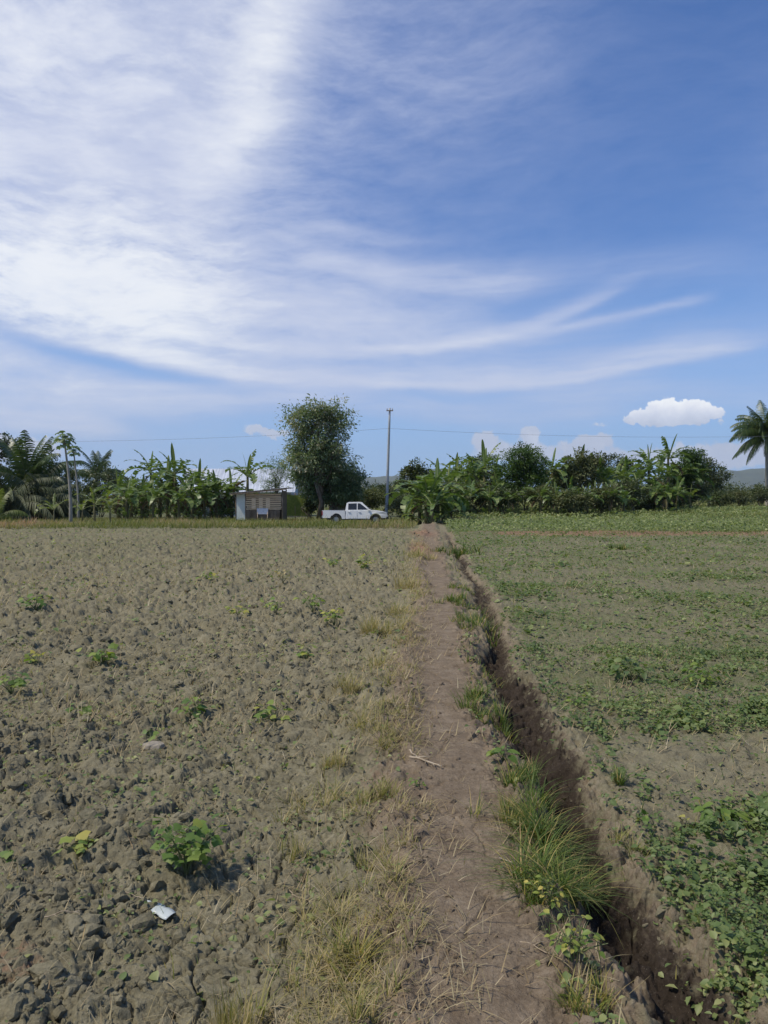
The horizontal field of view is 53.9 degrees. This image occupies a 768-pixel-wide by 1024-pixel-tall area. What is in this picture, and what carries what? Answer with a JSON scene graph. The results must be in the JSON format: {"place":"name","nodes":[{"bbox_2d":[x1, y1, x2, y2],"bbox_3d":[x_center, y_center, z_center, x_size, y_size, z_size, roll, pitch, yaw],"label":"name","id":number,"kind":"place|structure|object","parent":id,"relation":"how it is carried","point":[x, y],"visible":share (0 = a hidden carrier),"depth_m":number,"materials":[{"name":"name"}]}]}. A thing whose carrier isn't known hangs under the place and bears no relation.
{"place":"outdoors","nodes":[
{"label":"outdoors","id":0,"kind":"place"},
{"bbox_2d":[0,499,767,1023],"bbox_3d":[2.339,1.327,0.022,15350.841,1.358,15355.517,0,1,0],"label":"ground","id":1,"kind":"structure","parent":0,"point":[566,765],"depth_m":4.90,"materials":[{"name":"soil"}]},
{"bbox_2d":[0,488,29,519],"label":"banana plant","id":2,"kind":"object","parent":1,"relation":"on","point":[7,513],"visible":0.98,"depth_m":60.39,"materials":[{"name":"green plant"}]},
{"bbox_2d":[0,671,31,693],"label":"weed plant","id":3,"kind":"object","parent":1,"relation":"on","point":[20,682],"visible":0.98,"depth_m":6.67,"materials":[{"name":"green plant"}]},
{"bbox_2d":[0,474,64,520],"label":"coconut palm","id":4,"kind":"object","parent":1,"relation":"on","point":[22,502],"visible":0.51,"depth_m":67.22,"materials":[{"name":"green plant"}]},
{"bbox_2d":[0,430,83,517],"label":"coconut palm","id":5,"kind":"object","parent":1,"relation":"on","point":[22,466],"visible":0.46,"depth_m":73.06,"materials":[{"name":"green plant"}]},
{"bbox_2d":[0,472,92,519],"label":"coconut palm","id":6,"kind":"object","parent":1,"relation":"on","point":[62,507],"visible":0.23,"depth_m":68.86,"materials":[{"name":"green plant"}]},
{"bbox_2d":[51,430,75,521],"bbox_3d":[-20.538,-2.155,48.466,1.553,6.185,1.415,0,1,0],"label":"papaya tree","id":7,"kind":"object","parent":1,"relation":"on","point":[65,440],"visible":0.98,"depth_m":48.41,"materials":[{"name":"green plant"}]},
{"bbox_2d":[53,830,95,854],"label":"weed plant","id":8,"kind":"object","parent":1,"relation":"on","point":[82,838],"visible":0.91,"depth_m":3.75,"materials":[{"name":"green plant"}]},
{"bbox_2d":[64,492,103,517],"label":"shrub","id":9,"kind":"object","parent":1,"relation":"on","point":[89,509],"visible":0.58,"depth_m":71.73,"materials":[{"name":"green plant"}]},
{"bbox_2d":[63,449,128,514],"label":"coconut palm","id":10,"kind":"object","parent":1,"relation":"on","point":[98,461],"visible":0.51,"depth_m":91.48,"materials":[{"name":"green plant"}]},
{"bbox_2d":[76,643,118,663],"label":"weed plant","id":11,"kind":"object","parent":1,"relation":"on","point":[97,655],"visible":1,"depth_m":7.79,"materials":[{"name":"green plant"}]},
{"bbox_2d":[72,463,127,516],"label":"dark tree","id":12,"kind":"object","parent":1,"relation":"on","point":[98,477],"visible":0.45,"depth_m":81.70,"materials":[{"name":"green plant"}]},
{"bbox_2d":[90,466,128,518],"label":"banana plant","id":13,"kind":"object","parent":1,"relation":"on","point":[118,511],"visible":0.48,"depth_m":75.52,"materials":[{"name":"green plant"}]},
{"bbox_2d":[106,480,147,518],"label":"banana plant","id":14,"kind":"object","parent":1,"relation":"on","point":[129,499],"visible":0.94,"depth_m":67.89,"materials":[{"name":"green plant"}]},
{"bbox_2d":[107,469,157,518],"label":"banana plant","id":15,"kind":"object","parent":1,"relation":"on","point":[133,481],"visible":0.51,"depth_m":72.82,"materials":[{"name":"green plant"}]},
{"bbox_2d":[115,474,169,518],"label":"banana plant","id":16,"kind":"object","parent":1,"relation":"on","point":[136,495],"visible":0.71,"depth_m":69.80,"materials":[{"name":"green plant"}]},
{"bbox_2d":[122,450,166,517],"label":"banana plant","id":17,"kind":"object","parent":1,"relation":"on","point":[148,464],"visible":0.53,"depth_m":76.72,"materials":[{"name":"green plant"}]},
{"bbox_2d":[132,476,173,517],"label":"banana plant","id":18,"kind":"object","parent":1,"relation":"on","point":[154,493],"visible":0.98,"depth_m":67.76,"materials":[{"name":"green plant"}]},
{"bbox_2d":[133,468,181,518],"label":"banana plant","id":19,"kind":"object","parent":1,"relation":"on","point":[160,509],"visible":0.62,"depth_m":71.90,"materials":[{"name":"green plant"}]},
{"bbox_2d":[145,442,197,517],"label":"banana plant","id":20,"kind":"object","parent":1,"relation":"on","point":[173,462],"visible":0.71,"depth_m":73.76,"materials":[{"name":"green plant"}]},
{"bbox_2d":[136,813,226,875],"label":"weed plant","id":21,"kind":"object","parent":1,"relation":"on","point":[199,850],"visible":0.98,"depth_m":3.49,"materials":[{"name":"green plant"}]},
{"bbox_2d":[164,483,198,518],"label":"banana plant","id":22,"kind":"object","parent":1,"relation":"on","point":[178,497],"visible":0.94,"depth_m":67.81,"materials":[{"name":"green plant"}]},
{"bbox_2d":[159,458,211,517],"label":"banana plant","id":23,"kind":"object","parent":1,"relation":"on","point":[186,476],"visible":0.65,"depth_m":71.59,"materials":[{"name":"green plant"}]},
{"bbox_2d":[170,474,213,519],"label":"banana plant","id":24,"kind":"object","parent":1,"relation":"on","point":[192,494],"visible":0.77,"depth_m":68.77,"materials":[{"name":"green plant"}]},
{"bbox_2d":[182,480,224,519],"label":"banana plant","id":25,"kind":"object","parent":1,"relation":"on","point":[196,506],"visible":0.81,"depth_m":68.83,"materials":[{"name":"green plant"}]},
{"bbox_2d":[182,470,238,517],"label":"banana plant","id":26,"kind":"object","parent":1,"relation":"on","point":[207,480],"visible":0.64,"depth_m":70.59,"materials":[{"name":"green plant"}]},
{"bbox_2d":[195,470,238,517],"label":"banana plant","id":27,"kind":"object","parent":1,"relation":"on","point":[215,486],"visible":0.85,"depth_m":69.86,"materials":[{"name":"green plant"}]},
{"bbox_2d":[199,971,260,1023],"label":"grass tuft","id":28,"kind":"object","parent":1,"relation":"on","point":[223,1017],"visible":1,"depth_m":2.48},
{"bbox_2d":[204,468,257,518],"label":"banana plant","id":29,"kind":"object","parent":1,"relation":"on","point":[229,492],"visible":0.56,"depth_m":72.88,"materials":[{"name":"green plant"}]},
{"bbox_2d":[181,469,302,515],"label":"greenhouse","id":30,"kind":"object","parent":1,"relation":"on","point":[221,473],"depth_m":87.68,"materials":[{"name":"glass"}]},
{"bbox_2d":[220,449,276,511],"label":"banana plant","id":31,"kind":"object","parent":1,"relation":"on","point":[247,473],"visible":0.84,"depth_m":70.76,"materials":[{"name":"green plant"}]},
{"bbox_2d":[212,958,302,1023],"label":"grass tuft","id":32,"kind":"object","parent":1,"relation":"on","point":[265,1004],"visible":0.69,"depth_m":2.61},
{"bbox_2d":[230,487,292,520],"bbox_3d":[-10.526,-0.638,65.224,5.014,2.950,3.550,0,1,0],"label":"wooden hut","id":33,"kind":"object","parent":1,"relation":"on","point":[260,506],"visible":0.88,"depth_m":63.95,"materials":[{"name":"grey wood"}]},
{"bbox_2d":[252,700,293,721],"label":"weed plant","id":34,"kind":"object","parent":1,"relation":"on","point":[268,711],"visible":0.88,"depth_m":5.88,"materials":[{"name":"green plant"}]},
{"bbox_2d":[256,452,291,493],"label":"feathery tree","id":35,"kind":"object","parent":1,"relation":"on","point":[277,482],"visible":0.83,"depth_m":81.70,"materials":[{"name":"green plant"}]},
{"bbox_2d":[268,823,315,862],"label":"grass tuft","id":36,"kind":"object","parent":1,"relation":"on","point":[294,847],"visible":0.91,"depth_m":3.71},
{"bbox_2d":[287,493,307,519],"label":"net fence","id":37,"kind":"object","parent":1,"relation":"on","point":[294,504],"visible":0.51,"depth_m":71.95,"materials":[{"name":"green"}]},
{"bbox_2d":[148,538,447,1023],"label":"dead grass","id":38,"kind":"structure","parent":1,"relation":"on","point":[378,727],"depth_m":3.08,"materials":[{"name":"plant"}]},
{"bbox_2d":[255,780,341,826],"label":"grass tuft","id":39,"kind":"object","parent":1,"relation":"on","point":[298,809],"visible":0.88,"depth_m":4.27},
{"bbox_2d":[269,393,362,518],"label":"shade tree","id":40,"kind":"object","parent":1,"relation":"on","point":[317,417],"visible":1,"depth_m":67.33,"materials":[{"name":"green plant"}]},
{"bbox_2d":[253,909,382,994],"bbox_3d":[-0.227,1.622,2.773,0.555,0.196,0.428,0,1,0],"label":"grass tuft","id":41,"kind":"object","parent":1,"relation":"on","point":[315,963],"visible":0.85,"depth_m":2.78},
{"bbox_2d":[268,847,367,935],"bbox_3d":[-0.229,1.627,3.164,0.551,0.236,0.538,0,1,19],"label":"grass tuft","id":42,"kind":"object","parent":1,"relation":"on","point":[333,907],"visible":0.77,"depth_m":3.15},
{"bbox_2d":[282,460,372,514],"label":"shade tree","id":43,"kind":"object","parent":1,"relation":"on","point":[338,489],"visible":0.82,"depth_m":68.60,"materials":[{"name":"green plant"}]},
{"bbox_2d":[296,774,364,830],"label":"grass tuft","id":44,"kind":"object","parent":1,"relation":"on","point":[335,797],"visible":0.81,"depth_m":4.36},
{"bbox_2d":[313,739,351,772],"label":"grass tuft","id":45,"kind":"object","parent":1,"relation":"on","point":[334,762],"visible":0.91,"depth_m":4.89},
{"bbox_2d":[326,664,369,695],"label":"grass tuft","id":46,"kind":"object","parent":1,"relation":"on","point":[348,685],"visible":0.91,"depth_m":6.66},
{"bbox_2d":[301,912,402,1005],"bbox_3d":[-0.128,1.611,2.737,0.401,0.185,0.479,0,1,14],"label":"grass tuft","id":47,"kind":"object","parent":1,"relation":"on","point":[354,955],"visible":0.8,"depth_m":2.80,"materials":[{"name":"plant"}]},
{"bbox_2d":[312,972,392,1023],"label":"grass tuft","id":48,"kind":"object","parent":1,"relation":"on","point":[359,1001],"visible":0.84,"depth_m":2.38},
{"bbox_2d":[320,502,388,521],"bbox_3d":[-2.317,0.073,60.010,5.380,1.747,2.200,0,1,0],"label":"pickup truck","id":49,"kind":"object","parent":1,"relation":"on","point":[360,510],"visible":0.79,"depth_m":59.13,"materials":[{"name":"white paint"}]},
{"bbox_2d":[357,483,389,509],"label":"bushy tree","id":50,"kind":"object","parent":1,"relation":"on","point":[372,499],"visible":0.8,"depth_m":73.54,"materials":[{"name":"green plant"}]},
{"bbox_2d":[343,835,403,870],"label":"grass tuft","id":51,"kind":"object","parent":1,"relation":"on","point":[362,859],"visible":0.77,"depth_m":3.51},
{"bbox_2d":[330,844,424,909],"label":"grass tuft","id":52,"kind":"object","parent":1,"relation":"on","point":[391,867],"visible":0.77,"depth_m":3.27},
{"bbox_2d":[346,770,414,805],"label":"grass tuft","id":53,"kind":"object","parent":1,"relation":"on","point":[382,790],"visible":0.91,"depth_m":4.22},
{"bbox_2d":[349,609,417,635],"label":"grass tuft","id":54,"kind":"object","parent":1,"relation":"on","point":[366,629],"visible":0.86,"depth_m":9.37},
{"bbox_2d":[0,528,767,1023],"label":"ground cover","id":55,"kind":"object","parent":1,"relation":"on","point":[722,928],"visible":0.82,"depth_m":5.72,"materials":[{"name":"green plant"}]},
{"bbox_2d":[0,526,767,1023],"bbox_3d":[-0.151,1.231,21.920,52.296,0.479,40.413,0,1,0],"label":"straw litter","id":56,"kind":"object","parent":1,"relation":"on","point":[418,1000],"visible":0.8,"depth_m":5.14,"materials":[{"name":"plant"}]},
{"bbox_2d":[0,500,767,534],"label":"verge grass","id":57,"kind":"structure","parent":1,"relation":"on","point":[137,523],"depth_m":46.11,"materials":[{"name":"plant"}]},
{"bbox_2d":[0,527,767,1023],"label":"soil clods","id":58,"kind":"object","parent":1,"relation":"on","point":[144,921],"visible":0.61,"depth_m":3.85,"materials":[{"name":"soil"}]},
{"bbox_2d":[1,527,767,1023],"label":"short grass","id":59,"kind":"structure","parent":1,"relation":"on","point":[541,703],"depth_m":7.39,"materials":[{"name":"plant"}]},
{"bbox_2d":[340,856,436,931],"bbox_3d":[0.034,1.548,3.127,0.438,0.145,0.509,0,1,0],"label":"grass tuft","id":60,"kind":"object","parent":1,"relation":"on","point":[407,909],"visible":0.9,"depth_m":3.04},
{"bbox_2d":[385,408,392,518],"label":"utility pole","id":61,"kind":"object","parent":1,"relation":"on","point":[387,471],"visible":0.91,"depth_m":69.84,"materials":[{"name":"concrete"}]},
{"bbox_2d":[346,909,447,1001],"bbox_3d":[0.053,1.598,2.705,0.392,0.192,0.564,0,1,0],"label":"grass tuft","id":62,"kind":"object","parent":1,"relation":"on","point":[392,984],"visible":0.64,"depth_m":2.58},
{"bbox_2d":[392,457,434,501],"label":"layered tree","id":63,"kind":"object","parent":1,"relation":"on","point":[412,471],"visible":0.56,"depth_m":79.51,"materials":[{"name":"green plant"}]},
{"bbox_2d":[66,477,764,503],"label":"distant wood","id":64,"kind":"object","parent":1,"relation":"on","point":[728,487],"visible":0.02,"depth_m":174.63,"materials":[{"name":"green plant"}]},
{"bbox_2d":[388,456,466,523],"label":"banana plant","id":65,"kind":"object","parent":1,"relation":"on","point":[422,486],"visible":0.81,"depth_m":54.32,"materials":[{"name":"green plant"}]},
{"bbox_2d":[407,482,462,523],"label":"banana plant","id":66,"kind":"object","parent":1,"relation":"on","point":[430,517],"visible":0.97,"depth_m":52.88,"materials":[{"name":"green plant"}]},
{"bbox_2d":[403,458,475,522],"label":"banana plant","id":67,"kind":"object","parent":1,"relation":"on","point":[437,472],"visible":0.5,"depth_m":55.85,"materials":[{"name":"green plant"}]},
{"bbox_2d":[430,540,484,559],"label":"grass tuft","id":68,"kind":"object","parent":1,"relation":"on","point":[459,553],"visible":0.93,"depth_m":23.57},
{"bbox_2d":[431,589,492,617],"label":"grass tuft","id":69,"kind":"object","parent":1,"relation":"on","point":[451,598],"visible":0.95,"depth_m":12.07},
{"bbox_2d":[452,453,494,508],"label":"banana plant","id":70,"kind":"object","parent":1,"relation":"on","point":[472,468],"visible":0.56,"depth_m":71.26,"materials":[{"name":"green plant"}]},
{"bbox_2d":[454,679,498,708],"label":"grass tuft","id":71,"kind":"object","parent":1,"relation":"on","point":[476,691],"visible":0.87,"depth_m":6.23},
{"bbox_2d":[448,606,507,646],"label":"grass tuft","id":72,"kind":"object","parent":1,"relation":"on","point":[469,619],"visible":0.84,"depth_m":10.10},
{"bbox_2d":[458,439,506,506],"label":"banana plant","id":73,"kind":"object","parent":1,"relation":"on","point":[484,462],"visible":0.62,"depth_m":73.79,"materials":[{"name":"green plant"}]},
{"bbox_2d":[449,690,528,743],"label":"grass tuft","id":74,"kind":"object","parent":1,"relation":"on","point":[503,717],"visible":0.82,"depth_m":5.89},
{"bbox_2d":[449,786,555,828],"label":"grass tuft","id":75,"kind":"object","parent":1,"relation":"on","point":[499,816],"visible":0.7,"depth_m":3.95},
{"bbox_2d":[479,485,526,515],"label":"shrub","id":76,"kind":"object","parent":1,"relation":"on","point":[502,503],"visible":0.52,"depth_m":65.52,"materials":[{"name":"green plant"}]},
{"bbox_2d":[479,748,560,814],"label":"grass tuft","id":77,"kind":"object","parent":1,"relation":"on","point":[521,774],"visible":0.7,"depth_m":4.41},
{"bbox_2d":[491,441,556,512],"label":"rounded tree","id":78,"kind":"object","parent":1,"relation":"on","point":[524,467],"visible":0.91,"depth_m":69.35,"materials":[{"name":"green plant"}]},
{"bbox_2d":[466,753,612,884],"bbox_3d":[0.796,1.591,3.841,0.814,0.475,1.048,0,1,0],"label":"grass tuft","id":79,"kind":"object","parent":1,"relation":"on","point":[534,818],"visible":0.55,"depth_m":3.83,"materials":[{"name":"plant"}]},
{"bbox_2d":[519,482,561,512],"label":"shrub","id":80,"kind":"object","parent":1,"relation":"on","point":[538,488],"visible":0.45,"depth_m":66.72,"materials":[{"name":"green plant"}]},
{"bbox_2d":[524,871,564,908],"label":"weed plant","id":81,"kind":"object","parent":1,"relation":"on","point":[551,906],"visible":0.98,"depth_m":3.02,"materials":[{"name":"green plant"}]},
{"bbox_2d":[439,816,654,928],"bbox_3d":[0.712,1.558,3.279,1.001,0.398,0.931,0,1,0],"label":"grass tuft","id":82,"kind":"object","parent":1,"relation":"on","point":[571,893],"visible":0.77,"depth_m":3.25,"materials":[{"name":"plant"}]},
{"bbox_2d":[475,797,625,945],"bbox_3d":[0.899,1.664,3.607,0.918,0.326,0.917,1,1,38],"label":"grass tuft","id":83,"kind":"object","parent":1,"relation":"on","point":[530,835],"visible":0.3,"depth_m":3.59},
{"bbox_2d":[534,448,574,510],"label":"banana plant","id":84,"kind":"object","parent":1,"relation":"on","point":[558,466],"visible":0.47,"depth_m":73.16,"materials":[{"name":"green plant"}]},
{"bbox_2d":[539,905,607,958],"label":"weed plant","id":85,"kind":"object","parent":1,"relation":"on","point":[567,941],"visible":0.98,"depth_m":2.65,"materials":[{"name":"green plant"}]},
{"bbox_2d":[545,487,601,515],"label":"shrub","id":86,"kind":"object","parent":1,"relation":"on","point":[578,502],"visible":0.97,"depth_m":63.41,"materials":[{"name":"green plant"}]},
{"bbox_2d":[547,446,608,492],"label":"dark tree","id":87,"kind":"object","parent":1,"relation":"on","point":[585,462],"visible":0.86,"depth_m":73.22,"materials":[{"name":"green plant"}]},
{"bbox_2d":[540,947,632,1017],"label":"grass tuft","id":88,"kind":"object","parent":1,"relation":"on","point":[576,1001],"visible":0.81,"depth_m":2.48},
{"bbox_2d":[582,482,623,515],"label":"shrub","id":89,"kind":"object","parent":1,"relation":"on","point":[604,506],"visible":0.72,"depth_m":65.33,"materials":[{"name":"green plant"}]},
{"bbox_2d":[440,504,767,531],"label":"leafy crop","id":90,"kind":"object","parent":1,"relation":"on","point":[643,522],"visible":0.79,"depth_m":49.04,"materials":[{"name":"green plant"}]},
{"bbox_2d":[585,456,629,489],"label":"banana plant","id":91,"kind":"object","parent":1,"relation":"on","point":[608,472],"visible":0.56,"depth_m":73.30,"materials":[{"name":"green plant"}]},
{"bbox_2d":[596,452,646,506],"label":"dark tree","id":92,"kind":"object","parent":1,"relation":"on","point":[616,462],"visible":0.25,"depth_m":81.44,"materials":[{"name":"green plant"}]},
{"bbox_2d":[596,651,654,679],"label":"weed plant","id":93,"kind":"object","parent":1,"relation":"on","point":[615,666],"visible":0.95,"depth_m":7.15,"materials":[{"name":"green plant"}]},
{"bbox_2d":[611,478,654,510],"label":"shrub","id":94,"kind":"object","parent":1,"relation":"on","point":[632,485],"visible":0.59,"depth_m":69.60,"materials":[{"name":"green plant"}]},
{"bbox_2d":[606,822,665,861],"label":"grass tuft","id":95,"kind":"object","parent":1,"relation":"on","point":[627,836],"visible":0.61,"depth_m":3.62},
{"bbox_2d":[621,444,673,496],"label":"banana plant","id":96,"kind":"object","parent":1,"relation":"on","point":[642,454],"visible":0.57,"depth_m":77.69,"materials":[{"name":"green plant"}]},
{"bbox_2d":[634,455,686,507],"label":"banana plant","id":97,"kind":"object","parent":1,"relation":"on","point":[659,470],"visible":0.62,"depth_m":75.54,"materials":[{"name":"green plant"}]},
{"bbox_2d":[647,434,693,482],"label":"banana plant","id":98,"kind":"object","parent":1,"relation":"on","point":[667,455],"visible":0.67,"depth_m":79.76,"materials":[{"name":"green plant"}]},
{"bbox_2d":[664,446,709,506],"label":"rounded tree","id":99,"kind":"object","parent":1,"relation":"on","point":[697,456],"visible":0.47,"depth_m":83.39,"materials":[{"name":"green plant"}]},
{"bbox_2d":[681,662,730,684],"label":"weed plant","id":100,"kind":"object","parent":1,"relation":"on","point":[704,672],"visible":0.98,"depth_m":7.01,"materials":[{"name":"green plant"}]},
{"bbox_2d":[694,456,735,505],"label":"spreading tree","id":101,"kind":"object","parent":1,"relation":"on","point":[714,474],"visible":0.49,"depth_m":91.40,"materials":[{"name":"green plant"}]},
{"bbox_2d":[705,487,739,506],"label":"shrub","id":102,"kind":"object","parent":1,"relation":"on","point":[726,498],"visible":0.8,"depth_m":87.45,"materials":[{"name":"green plant"}]},
{"bbox_2d":[691,796,754,822],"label":"weed plant","id":103,"kind":"object","parent":1,"relation":"on","point":[727,813],"visible":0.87,"depth_m":3.98,"materials":[{"name":"green plant"}]},
{"bbox_2d":[727,488,756,505],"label":"shrub","id":104,"kind":"object","parent":1,"relation":"on","point":[744,496],"visible":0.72,"depth_m":89.40,"materials":[{"name":"green plant"}]},
{"bbox_2d":[729,401,767,504],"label":"coconut palm","id":105,"kind":"object","parent":1,"relation":"on","point":[757,426],"visible":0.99,"depth_m":94.70,"materials":[{"name":"green plant"}]},
{"bbox_2d":[746,483,767,505],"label":"shrub","id":106,"kind":"object","parent":1,"relation":"on","point":[761,491],"visible":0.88,"depth_m":91.64,"materials":[{"name":"green plant"}]},
{"bbox_2d":[0,0,767,495],"label":"sky","id":107,"kind":"structure","parent":0,"point":[539,220],"materials":[{"name":"blue"}]},
{"bbox_2d":[302,469,510,491],"bbox_3d":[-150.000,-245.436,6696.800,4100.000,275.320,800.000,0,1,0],"label":"hill","id":108,"kind":"structure","parent":0,"point":[381,479],"depth_m":6544.27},
{"bbox_2d":[698,468,764,498],"bbox_3d":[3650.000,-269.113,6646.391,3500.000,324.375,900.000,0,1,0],"label":"hill","id":109,"kind":"structure","parent":0,"point":[751,477],"depth_m":6380.67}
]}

